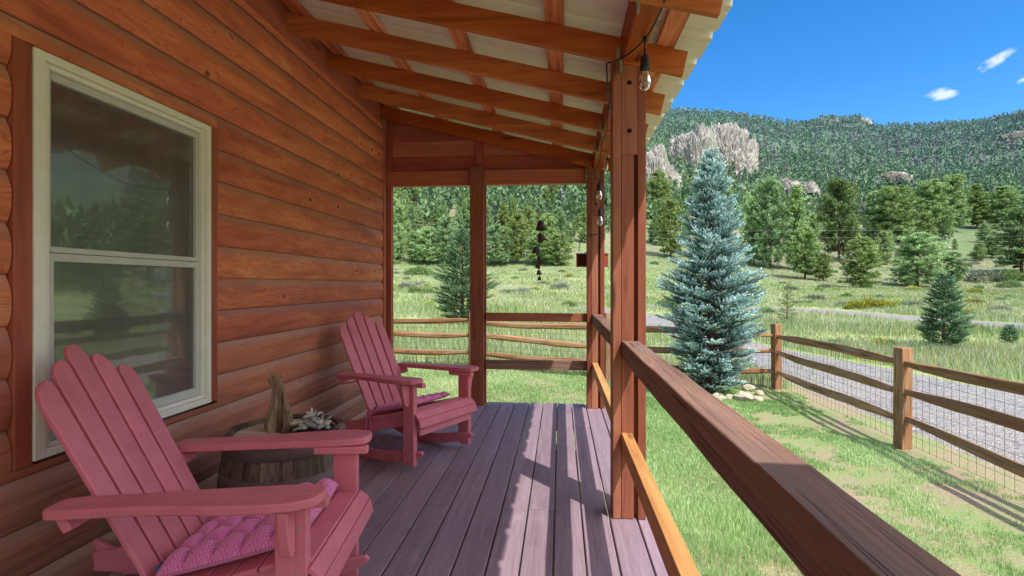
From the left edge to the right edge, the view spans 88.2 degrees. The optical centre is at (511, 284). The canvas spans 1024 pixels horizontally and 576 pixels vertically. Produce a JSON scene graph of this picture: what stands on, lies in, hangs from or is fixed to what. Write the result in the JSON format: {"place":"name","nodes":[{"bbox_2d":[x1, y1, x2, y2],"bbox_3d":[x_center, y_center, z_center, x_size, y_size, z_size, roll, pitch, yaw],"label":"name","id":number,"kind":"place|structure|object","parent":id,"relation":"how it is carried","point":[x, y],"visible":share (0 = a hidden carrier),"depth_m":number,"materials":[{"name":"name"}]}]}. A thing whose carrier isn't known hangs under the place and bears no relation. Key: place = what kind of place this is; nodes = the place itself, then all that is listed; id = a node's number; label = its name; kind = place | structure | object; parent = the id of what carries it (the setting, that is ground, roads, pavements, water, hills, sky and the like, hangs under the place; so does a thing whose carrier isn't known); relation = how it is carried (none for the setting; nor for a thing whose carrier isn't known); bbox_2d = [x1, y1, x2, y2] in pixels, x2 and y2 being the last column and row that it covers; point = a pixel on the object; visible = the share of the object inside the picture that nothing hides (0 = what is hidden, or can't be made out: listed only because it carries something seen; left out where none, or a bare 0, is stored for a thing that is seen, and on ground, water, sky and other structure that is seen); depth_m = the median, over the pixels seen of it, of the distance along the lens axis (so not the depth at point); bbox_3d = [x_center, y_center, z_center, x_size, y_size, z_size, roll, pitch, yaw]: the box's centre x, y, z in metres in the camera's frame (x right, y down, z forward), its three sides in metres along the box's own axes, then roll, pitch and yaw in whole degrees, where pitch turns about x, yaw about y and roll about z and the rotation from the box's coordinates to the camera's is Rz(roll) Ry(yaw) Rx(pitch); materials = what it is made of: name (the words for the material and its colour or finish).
{"place":"outdoors","nodes":[
{"label":"outdoors","id":0,"kind":"place"},
{"bbox_2d":[393,114,1023,575],"bbox_3d":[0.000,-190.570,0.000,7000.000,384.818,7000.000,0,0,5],"label":"ground","id":1,"kind":"structure","parent":0,"point":[975,508],"depth_m":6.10,"materials":[{"name":"plant"}]},
{"bbox_2d":[0,0,387,575],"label":"log house","id":2,"kind":"structure","parent":1,"relation":"on","point":[193,214],"depth_m":2.53,"materials":[{"name":"wood"}]},
{"bbox_2d":[32,47,210,460],"bbox_3d":[-1.651,-0.106,2.279,0.106,1.428,0.924,0,0,5],"label":"window","id":3,"kind":"structure","parent":2,"relation":"in","point":[121,177],"depth_m":2.21,"materials":[{"name":"beige plastic"}]},
{"bbox_2d":[126,402,667,575],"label":"porch deck","id":4,"kind":"structure","parent":1,"relation":"on","point":[437,510],"depth_m":2.93,"materials":[{"name":"wood"}]},
{"bbox_2d":[35,345,372,575],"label":"rocking chair","id":5,"kind":"object","parent":4,"relation":"on","point":[151,502],"visible":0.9,"depth_m":1.75,"materials":[{"name":"red paint"}]},
{"bbox_2d":[155,478,338,575],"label":"seat cushion","id":6,"kind":"object","parent":5,"relation":"on","point":[216,540],"visible":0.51,"depth_m":1.66,"materials":[{"name":"fabric"}]},
{"bbox_2d":[217,414,345,488],"bbox_3d":[-1.095,0.956,2.571,0.634,0.527,0.634,0,0,5],"label":"half barrel","id":7,"kind":"object","parent":4,"relation":"on","point":[255,468],"visible":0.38,"depth_m":2.33,"materials":[{"name":"brown wood"}]},
{"bbox_2d":[264,371,286,433],"bbox_3d":[-1.145,0.567,2.570,0.102,0.292,0.104,0,0,43],"label":"driftwood stump","id":8,"kind":"object","parent":7,"relation":"on","point":[273,419],"visible":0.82,"depth_m":2.55,"materials":[{"name":"wood"}]},
{"bbox_2d":[277,400,292,433],"bbox_3d":[-1.091,0.642,2.548,0.076,0.166,0.054,0,0,20],"label":"driftwood slab","id":9,"kind":"object","parent":7,"relation":"on","point":[284,427],"depth_m":2.53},
{"bbox_2d":[289,423,335,432],"bbox_3d":[-0.970,0.704,2.569,0.212,0.019,0.212,0,0,5],"label":"shallow bowl","id":10,"kind":"object","parent":7,"relation":"on","point":[331,425],"visible":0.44,"depth_m":2.58,"materials":[{"name":"black"}]},
{"bbox_2d":[335,311,478,466],"bbox_3d":[-0.888,0.714,3.958,1.117,1.012,0.774,0,0,33],"label":"rocking chair","id":11,"kind":"object","parent":4,"relation":"on","point":[412,421],"visible":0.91,"depth_m":3.87,"materials":[{"name":"red paint"}]},
{"bbox_2d":[365,392,449,432],"bbox_3d":[-0.737,0.940,3.859,0.380,0.296,0.542,0,0,33],"label":"seat cushion","id":12,"kind":"object","parent":11,"relation":"on","point":[421,399],"visible":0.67,"depth_m":3.73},
{"bbox_2d":[470,166,486,405],"bbox_3d":[-0.343,0.011,5.380,0.153,2.413,0.116,0,0,5],"label":"porch post","id":13,"kind":"object","parent":4,"relation":"on","point":[478,270],"visible":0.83,"depth_m":5.32,"materials":[{"name":"brown wood"}]},
{"bbox_2d":[281,0,732,349],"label":"porch roof","id":14,"kind":"structure","parent":4,"relation":"on","point":[508,92],"depth_m":3.50,"materials":[{"name":"brown wood"}]},
{"bbox_2d":[531,185,546,280],"bbox_3d":[0.274,-0.534,5.353,0.163,0.981,0.134,0,0,5],"label":"wind chime","id":15,"kind":"object","parent":14,"relation":"hanging from","point":[540,226],"visible":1,"depth_m":5.34,"materials":[{"name":"black metal"}]},
{"bbox_2d":[588,0,665,226],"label":"string light","id":16,"kind":"object","parent":14,"relation":"hanging from","point":[644,67],"visible":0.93,"depth_m":2.49,"materials":[{"name":"black rubber"}]},
{"bbox_2d":[586,167,603,408],"bbox_3d":[0.831,-0.001,5.264,0.170,2.438,0.144,0,0,5],"label":"porch post","id":17,"kind":"object","parent":4,"relation":"on","point":[594,290],"visible":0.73,"depth_m":5.20,"materials":[{"name":"brown wood"}]},
{"bbox_2d":[486,312,586,370],"bbox_3d":[0.241,0.569,5.330,1.014,0.574,0.040,0,0,5],"label":"porch railing","id":18,"kind":"object","parent":17,"relation":"attached to","point":[541,364],"visible":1,"depth_m":5.31,"materials":[{"name":"brown wood"}]},
{"bbox_2d":[576,233,607,266],"bbox_3d":[0.817,-0.354,5.347,0.328,0.339,0.357,0,0,5],"label":"bird feeder","id":19,"kind":"object","parent":17,"relation":"hanging from","point":[580,259],"visible":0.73,"depth_m":5.40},
{"bbox_2d":[610,62,645,518],"bbox_3d":[0.616,-0.001,2.808,0.170,2.438,0.144,0,0,5],"label":"porch post","id":20,"kind":"object","parent":4,"relation":"on","point":[627,230],"visible":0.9,"depth_m":2.75,"materials":[{"name":"brown wood"}]},
{"bbox_2d":[592,314,609,418],"bbox_3d":[0.724,0.572,4.040,0.092,0.569,2.318,0,0,5],"label":"porch railing","id":21,"kind":"object","parent":20,"relation":"attached to","point":[600,323],"visible":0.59,"depth_m":4.09,"materials":[{"name":"brown wood"}]},
{"bbox_2d":[621,341,960,575],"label":"porch railing","id":22,"kind":"object","parent":20,"relation":"attached to","point":[813,521],"visible":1,"depth_m":0.84,"materials":[{"name":"brown wood"}]},
{"bbox_2d":[393,233,400,262],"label":"pine tree","id":23,"kind":"object","parent":1,"relation":"on","point":[394,248],"visible":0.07,"depth_m":124.08,"materials":[{"name":"green plant"}]},
{"bbox_2d":[393,222,406,258],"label":"pine tree","id":24,"kind":"object","parent":1,"relation":"on","point":[399,228],"visible":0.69,"depth_m":128.08,"materials":[{"name":"green plant"}]},
{"bbox_2d":[393,204,410,250],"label":"pine tree","id":25,"kind":"object","parent":1,"relation":"on","point":[398,211],"visible":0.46,"depth_m":133.30,"materials":[{"name":"green plant"}]},
{"bbox_2d":[402,204,418,231],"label":"pine tree","id":26,"kind":"object","parent":1,"relation":"on","point":[411,215],"visible":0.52,"depth_m":153.93,"materials":[{"name":"green plant"}]},
{"bbox_2d":[402,231,421,261],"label":"pine tree","id":27,"kind":"object","parent":1,"relation":"on","point":[412,237],"visible":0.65,"depth_m":125.28,"materials":[{"name":"green plant"}]},
{"bbox_2d":[408,188,420,212],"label":"pine tree","id":28,"kind":"object","parent":1,"relation":"on","point":[414,194],"visible":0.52,"depth_m":180.04,"materials":[{"name":"green plant"}]},
{"bbox_2d":[403,265,434,275],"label":"green shrub","id":29,"kind":"object","parent":1,"relation":"on","point":[414,271],"visible":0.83,"depth_m":71.40,"materials":[{"name":"green plant"}]},
{"bbox_2d":[414,206,423,230],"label":"pine tree","id":30,"kind":"object","parent":1,"relation":"on","point":[420,214],"visible":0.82,"depth_m":160.14,"materials":[{"name":"green plant"}]},
{"bbox_2d":[410,226,445,263],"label":"pine tree","id":31,"kind":"object","parent":1,"relation":"on","point":[425,233],"visible":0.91,"depth_m":122.47,"materials":[{"name":"green plant"}]},
{"bbox_2d":[428,213,441,238],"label":"pine tree","id":32,"kind":"object","parent":1,"relation":"on","point":[436,216],"visible":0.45,"depth_m":142.23,"materials":[{"name":"green plant"}]},
{"bbox_2d":[430,215,458,260],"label":"pine tree","id":33,"kind":"object","parent":1,"relation":"on","point":[442,232],"visible":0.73,"depth_m":122.69,"materials":[{"name":"green plant"}]},
{"bbox_2d":[456,207,464,237],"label":"pine tree","id":34,"kind":"object","parent":1,"relation":"on","point":[459,212],"visible":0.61,"depth_m":147.79,"materials":[{"name":"green plant"}]},
{"bbox_2d":[428,229,501,322],"bbox_3d":[-1.828,-0.243,20.086,2.475,3.752,2.760,0,0,-37],"label":"spruce tree","id":35,"kind":"object","parent":1,"relation":"on","point":[449,302],"visible":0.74,"depth_m":19.77,"materials":[{"name":"plant"}]},
{"bbox_2d":[460,211,469,242],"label":"pine tree","id":36,"kind":"object","parent":1,"relation":"on","point":[467,222],"visible":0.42,"depth_m":143.62,"materials":[{"name":"green plant"}]},
{"bbox_2d":[487,224,513,264],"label":"pine tree","id":37,"kind":"object","parent":1,"relation":"on","point":[496,231],"visible":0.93,"depth_m":121.23,"materials":[{"name":"green plant"}]},
{"bbox_2d":[496,201,511,239],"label":"pine tree","id":38,"kind":"object","parent":1,"relation":"on","point":[503,217],"visible":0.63,"depth_m":146.17,"materials":[{"name":"green plant"}]},
{"bbox_2d":[508,198,517,230],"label":"pine tree","id":39,"kind":"object","parent":1,"relation":"on","point":[513,209],"visible":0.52,"depth_m":156.47,"materials":[{"name":"green plant"}]},
{"bbox_2d":[502,212,530,262],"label":"pine tree","id":40,"kind":"object","parent":1,"relation":"on","point":[516,219],"visible":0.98,"depth_m":122.62,"materials":[{"name":"green plant"}]},
{"bbox_2d":[520,206,536,247],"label":"pine tree","id":41,"kind":"object","parent":1,"relation":"on","point":[529,215],"visible":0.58,"depth_m":137.12,"materials":[{"name":"green plant"}]},
{"bbox_2d":[522,231,548,264],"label":"pine tree","id":42,"kind":"object","parent":1,"relation":"on","point":[533,239],"visible":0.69,"depth_m":120.43,"materials":[{"name":"green plant"}]},
{"bbox_2d":[542,187,550,207],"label":"pine tree","id":43,"kind":"object","parent":1,"relation":"on","point":[546,193],"visible":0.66,"depth_m":190.64,"materials":[{"name":"green plant"}]},
{"bbox_2d":[532,213,561,263],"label":"pine tree","id":44,"kind":"object","parent":1,"relation":"on","point":[549,220],"visible":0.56,"depth_m":121.19,"materials":[{"name":"green plant"}]},
{"bbox_2d":[546,185,560,205],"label":"pine tree","id":45,"kind":"object","parent":1,"relation":"on","point":[553,189],"visible":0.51,"depth_m":192.58,"materials":[{"name":"green plant"}]},
{"bbox_2d":[541,233,575,265],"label":"pine tree","id":46,"kind":"object","parent":1,"relation":"on","point":[555,252],"visible":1,"depth_m":117.97,"materials":[{"name":"green plant"}]},
{"bbox_2d":[552,207,568,234],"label":"pine tree","id":47,"kind":"object","parent":1,"relation":"on","point":[558,213],"visible":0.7,"depth_m":153.16,"materials":[{"name":"green plant"}]},
{"bbox_2d":[550,282,571,289],"bbox_3d":[4.025,0.075,44.805,2.237,0.918,2.394,0,0,25],"label":"sagebrush","id":48,"kind":"object","parent":1,"relation":"on","point":[558,284],"visible":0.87,"depth_m":44.37,"materials":[{"name":"green plant"}]},
{"bbox_2d":[576,204,585,242],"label":"pine tree","id":49,"kind":"object","parent":1,"relation":"on","point":[582,224],"visible":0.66,"depth_m":151.37,"materials":[{"name":"green plant"}]},
{"bbox_2d":[393,313,773,385],"bbox_3d":[-1.041,1.188,10.488,11.506,1.370,0.565,0,0,16],"label":"split rail fence","id":50,"kind":"object","parent":1,"relation":"on","point":[555,343],"visible":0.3,"depth_m":10.14,"materials":[{"name":"brown wood"}]},
{"bbox_2d":[647,222,655,241],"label":"pine tree","id":51,"kind":"object","parent":1,"relation":"on","point":[651,236],"visible":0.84,"depth_m":156.09,"materials":[{"name":"green plant"}]},
{"bbox_2d":[646,169,671,216],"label":"pine tree","id":52,"kind":"object","parent":1,"relation":"on","point":[661,191],"visible":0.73,"depth_m":191.97,"materials":[{"name":"green plant"}]},
{"bbox_2d":[653,197,664,223],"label":"pine tree","id":53,"kind":"object","parent":1,"relation":"on","point":[659,201],"visible":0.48,"depth_m":170.96,"materials":[{"name":"green plant"}]},
{"bbox_2d":[646,143,681,190],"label":"rock outcrop","id":54,"kind":"object","parent":1,"relation":"on","point":[656,157],"visible":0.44,"depth_m":279.27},
{"bbox_2d":[653,198,685,256],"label":"pine tree","id":55,"kind":"object","parent":1,"relation":"on","point":[670,210],"visible":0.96,"depth_m":135.81,"materials":[{"name":"green plant"}]},
{"bbox_2d":[393,228,994,237],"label":"power line","id":56,"kind":"object","parent":1,"relation":"on","point":[860,230],"visible":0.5,"depth_m":117.99,"materials":[{"name":"metal"}]},
{"bbox_2d":[668,123,724,176],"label":"rock outcrop","id":57,"kind":"object","parent":1,"relation":"on","point":[691,146],"visible":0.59,"depth_m":372.16,"materials":[{"name":"stone"}]},
{"bbox_2d":[393,224,1023,389],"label":"meadow grass","id":58,"kind":"structure","parent":1,"relation":"on","point":[867,326],"depth_m":24.02,"materials":[{"name":"plant"}]},
{"bbox_2d":[393,106,1023,238],"bbox_3d":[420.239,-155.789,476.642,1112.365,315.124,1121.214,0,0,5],"label":"distant forest","id":59,"kind":"object","parent":1,"relation":"on","point":[926,168],"visible":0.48,"depth_m":505.17,"materials":[{"name":"plant"}]},
{"bbox_2d":[654,121,772,393],"bbox_3d":[3.196,-0.384,8.603,1.804,4.521,1.808,0,0,5],"label":"blue spruce","id":60,"kind":"object","parent":1,"relation":"on","point":[698,325],"visible":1,"depth_m":8.34,"materials":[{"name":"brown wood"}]},
{"bbox_2d":[708,122,758,180],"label":"rock outcrop","id":61,"kind":"object","parent":1,"relation":"on","point":[738,147],"visible":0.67,"depth_m":382.99,"materials":[{"name":"stone"}]},
{"bbox_2d":[733,391,753,401],"bbox_3d":[3.548,1.734,8.084,0.296,0.218,0.225,0,0,24],"label":"stone","id":62,"kind":"object","parent":1,"relation":"on","point":[744,396],"visible":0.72,"depth_m":8.02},
{"bbox_2d":[737,189,769,265],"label":"pine tree","id":63,"kind":"object","parent":1,"relation":"on","point":[750,198],"visible":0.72,"depth_m":130.26,"materials":[{"name":"green plant"}]},
{"bbox_2d":[748,175,795,267],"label":"pine tree","id":64,"kind":"object","parent":1,"relation":"on","point":[775,190],"visible":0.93,"depth_m":127.27,"materials":[{"name":"green plant"}]},
{"bbox_2d":[775,281,796,324],"bbox_3d":[11.522,0.814,22.146,0.875,2.037,0.857,0,0,-43],"label":"young conifer","id":65,"kind":"object","parent":1,"relation":"on","point":[787,307],"visible":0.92,"depth_m":22.07,"materials":[{"name":"green plant"}]},
{"bbox_2d":[777,177,799,193],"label":"rock outcrop","id":66,"kind":"object","parent":1,"relation":"on","point":[788,183],"visible":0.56,"depth_m":296.19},
{"bbox_2d":[781,184,813,262],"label":"pine tree","id":67,"kind":"object","parent":1,"relation":"on","point":[797,212],"visible":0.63,"depth_m":127.65,"materials":[{"name":"green plant"}]},
{"bbox_2d":[571,307,1023,470],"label":"gravel drive","id":68,"kind":"structure","parent":1,"relation":"on","point":[1011,447],"depth_m":8.27,"materials":[{"name":"gravel"}]},
{"bbox_2d":[787,226,823,278],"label":"pine tree","id":69,"kind":"object","parent":1,"relation":"on","point":[802,236],"visible":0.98,"depth_m":111.05,"materials":[{"name":"green plant"}]},
{"bbox_2d":[800,180,819,194],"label":"rock outcrop","id":70,"kind":"object","parent":1,"relation":"on","point":[812,187],"visible":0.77,"depth_m":296.74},
{"bbox_2d":[807,213,821,236],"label":"pine tree","id":71,"kind":"object","parent":1,"relation":"on","point":[814,225],"visible":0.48,"depth_m":174.82,"materials":[{"name":"green plant"}]},
{"bbox_2d":[802,294,826,300],"bbox_3d":[29.751,1.230,51.972,2.431,0.893,2.463,0,0,0],"label":"sagebrush","id":72,"kind":"object","parent":1,"relation":"on","point":[817,296],"visible":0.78,"depth_m":51.60,"materials":[{"name":"green plant"}]},
{"bbox_2d":[809,252,834,280],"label":"pine tree","id":73,"kind":"object","parent":1,"relation":"on","point":[825,270],"visible":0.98,"depth_m":109.03,"materials":[{"name":"green plant"}]},
{"bbox_2d":[812,177,868,260],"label":"pine tree","id":74,"kind":"object","parent":1,"relation":"on","point":[831,207],"visible":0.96,"depth_m":143.52,"materials":[{"name":"green plant"}]},
{"bbox_2d":[842,300,870,309],"bbox_3d":[23.706,1.385,36.287,1.606,0.789,2.025,0,0,11],"label":"rabbitbrush","id":75,"kind":"object","parent":1,"relation":"on","point":[851,304],"visible":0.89,"depth_m":36.07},
{"bbox_2d":[835,236,888,284],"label":"pine tree","id":76,"kind":"object","parent":1,"relation":"on","point":[865,255],"visible":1,"depth_m":94.57,"materials":[{"name":"green plant"}]},
{"bbox_2d":[855,297,887,308],"bbox_3d":[25.151,1.276,37.039,2.405,1.033,2.111,0,0,-2],"label":"rabbitbrush","id":77,"kind":"object","parent":1,"relation":"on","point":[882,303],"visible":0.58,"depth_m":36.67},
{"bbox_2d":[857,191,889,240],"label":"pine tree","id":78,"kind":"object","parent":1,"relation":"on","point":[873,197],"visible":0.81,"depth_m":177.35,"materials":[{"name":"green plant"}]},
{"bbox_2d":[863,337,895,345],"bbox_3d":[10.542,1.652,15.129,0.979,0.369,0.862,0,0,24],"label":"rabbitbrush","id":79,"kind":"object","parent":1,"relation":"on","point":[883,340],"visible":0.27,"depth_m":15.09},
{"bbox_2d":[874,230,893,264],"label":"pine tree","id":80,"kind":"object","parent":1,"relation":"on","point":[882,234],"visible":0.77,"depth_m":139.61,"materials":[{"name":"green plant"}]},
{"bbox_2d":[876,171,915,186],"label":"rock outcrop","id":81,"kind":"object","parent":1,"relation":"on","point":[895,176],"visible":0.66,"depth_m":374.44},
{"bbox_2d":[771,324,1023,495],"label":"split rail fence","id":82,"kind":"object","parent":1,"relation":"on","point":[904,394],"visible":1,"depth_m":5.75,"materials":[{"name":"brown wood"}]},
{"bbox_2d":[863,184,932,241],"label":"pine tree","id":83,"kind":"object","parent":1,"relation":"on","point":[898,200],"visible":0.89,"depth_m":172.37,"materials":[{"name":"green plant"}]},
{"bbox_2d":[900,227,915,256],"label":"pine tree","id":84,"kind":"object","parent":1,"relation":"on","point":[908,231],"visible":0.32,"depth_m":149.92,"materials":[{"name":"green plant"}]},
{"bbox_2d":[899,300,927,306],"bbox_3d":[31.341,1.469,41.337,2.208,0.723,2.090,0,0,-1],"label":"sagebrush","id":85,"kind":"object","parent":1,"relation":"on","point":[904,302],"visible":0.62,"depth_m":41.15,"materials":[{"name":"green plant"}]},
{"bbox_2d":[880,232,956,286],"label":"pine tree","id":86,"kind":"object","parent":1,"relation":"on","point":[918,241],"visible":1,"depth_m":101.97,"materials":[{"name":"green plant"}]},
{"bbox_2d":[915,210,936,242],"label":"pine tree","id":87,"kind":"object","parent":1,"relation":"on","point":[924,223],"visible":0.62,"depth_m":171.79,"materials":[{"name":"green plant"}]},
{"bbox_2d":[906,177,963,234],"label":"pine tree","id":88,"kind":"object","parent":1,"relation":"on","point":[934,189],"visible":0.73,"depth_m":184.72,"materials":[{"name":"green plant"}]},
{"bbox_2d":[913,271,980,347],"bbox_3d":[11.540,0.760,14.144,1.386,2.253,1.422,0,0,5],"label":"spruce tree","id":89,"kind":"object","parent":1,"relation":"on","point":[945,312],"visible":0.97,"depth_m":13.98,"materials":[{"name":"plant"}]},
{"bbox_2d":[934,252,970,281],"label":"pine tree","id":90,"kind":"object","parent":1,"relation":"on","point":[959,264],"visible":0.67,"depth_m":106.52,"materials":[{"name":"green plant"}]},
{"bbox_2d":[935,173,977,226],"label":"pine tree","id":91,"kind":"object","parent":1,"relation":"on","point":[956,180],"visible":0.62,"depth_m":213.09,"materials":[{"name":"green plant"}]},
{"bbox_2d":[969,243,986,260],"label":"pine tree","id":92,"kind":"object","parent":1,"relation":"on","point":[981,249],"visible":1,"depth_m":145.94,"materials":[{"name":"green plant"}]},
{"bbox_2d":[964,183,994,228],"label":"pine tree","id":93,"kind":"object","parent":1,"relation":"on","point":[976,215],"visible":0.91,"depth_m":220.94,"materials":[{"name":"green plant"}]},
{"bbox_2d":[975,223,993,241],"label":"pine tree","id":94,"kind":"object","parent":1,"relation":"on","point":[980,235],"visible":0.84,"depth_m":183.92,"materials":[{"name":"green plant"}]},
{"bbox_2d":[963,269,1010,281],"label":"sagebrush","id":95,"kind":"object","parent":1,"relation":"on","point":[977,276],"visible":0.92,"depth_m":109.65,"materials":[{"name":"green plant"}]},
{"bbox_2d":[981,237,1003,256],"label":"pine tree","id":96,"kind":"object","parent":1,"relation":"on","point":[989,243],"visible":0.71,"depth_m":150.53,"materials":[{"name":"green plant"}]},
{"bbox_2d":[988,305,1011,311],"bbox_3d":[31.012,1.504,33.528,1.535,0.594,1.679,0,0,22],"label":"sagebrush","id":97,"kind":"object","parent":1,"relation":"on","point":[1002,307],"visible":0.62,"depth_m":33.41,"materials":[{"name":"green plant"}]},
{"bbox_2d":[983,206,1023,271],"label":"pine tree","id":98,"kind":"object","parent":1,"relation":"on","point":[1014,217],"visible":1,"depth_m":123.39,"materials":[{"name":"green plant"}]},
{"bbox_2d":[983,184,1023,226],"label":"pine tree","id":99,"kind":"object","parent":1,"relation":"on","point":[1005,191],"visible":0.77,"depth_m":218.28,"materials":[{"name":"green plant"}]},
{"bbox_2d":[993,269,1023,280],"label":"green shrub","id":100,"kind":"object","parent":1,"relation":"on","point":[1014,274],"visible":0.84,"depth_m":107.47,"materials":[{"name":"green plant"}]},
{"bbox_2d":[994,131,1023,153],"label":"rock outcrop","id":101,"kind":"object","parent":1,"relation":"on","point":[1016,135],"visible":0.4,"depth_m":590.02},
{"bbox_2d":[995,279,1023,287],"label":"green shrub","id":102,"kind":"object","parent":1,"relation":"on","point":[1017,284],"visible":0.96,"depth_m":99.68,"materials":[{"name":"green plant"}]},
{"bbox_2d":[999,324,1020,343],"bbox_3d":[14.852,1.519,15.770,0.516,0.713,0.538,0,0,5],"label":"spruce seedling","id":103,"kind":"object","parent":1,"relation":"on","point":[1007,329],"visible":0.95,"depth_m":15.70,"materials":[{"name":"green plant"}]},
{"bbox_2d":[646,305,1023,328],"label":"gravel road","id":104,"kind":"structure","parent":0,"point":[909,318],"depth_m":30.34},
{"bbox_2d":[671,0,1023,127],"label":"sky","id":105,"kind":"structure","parent":0,"point":[885,61],"materials":[{"name":"blue"}]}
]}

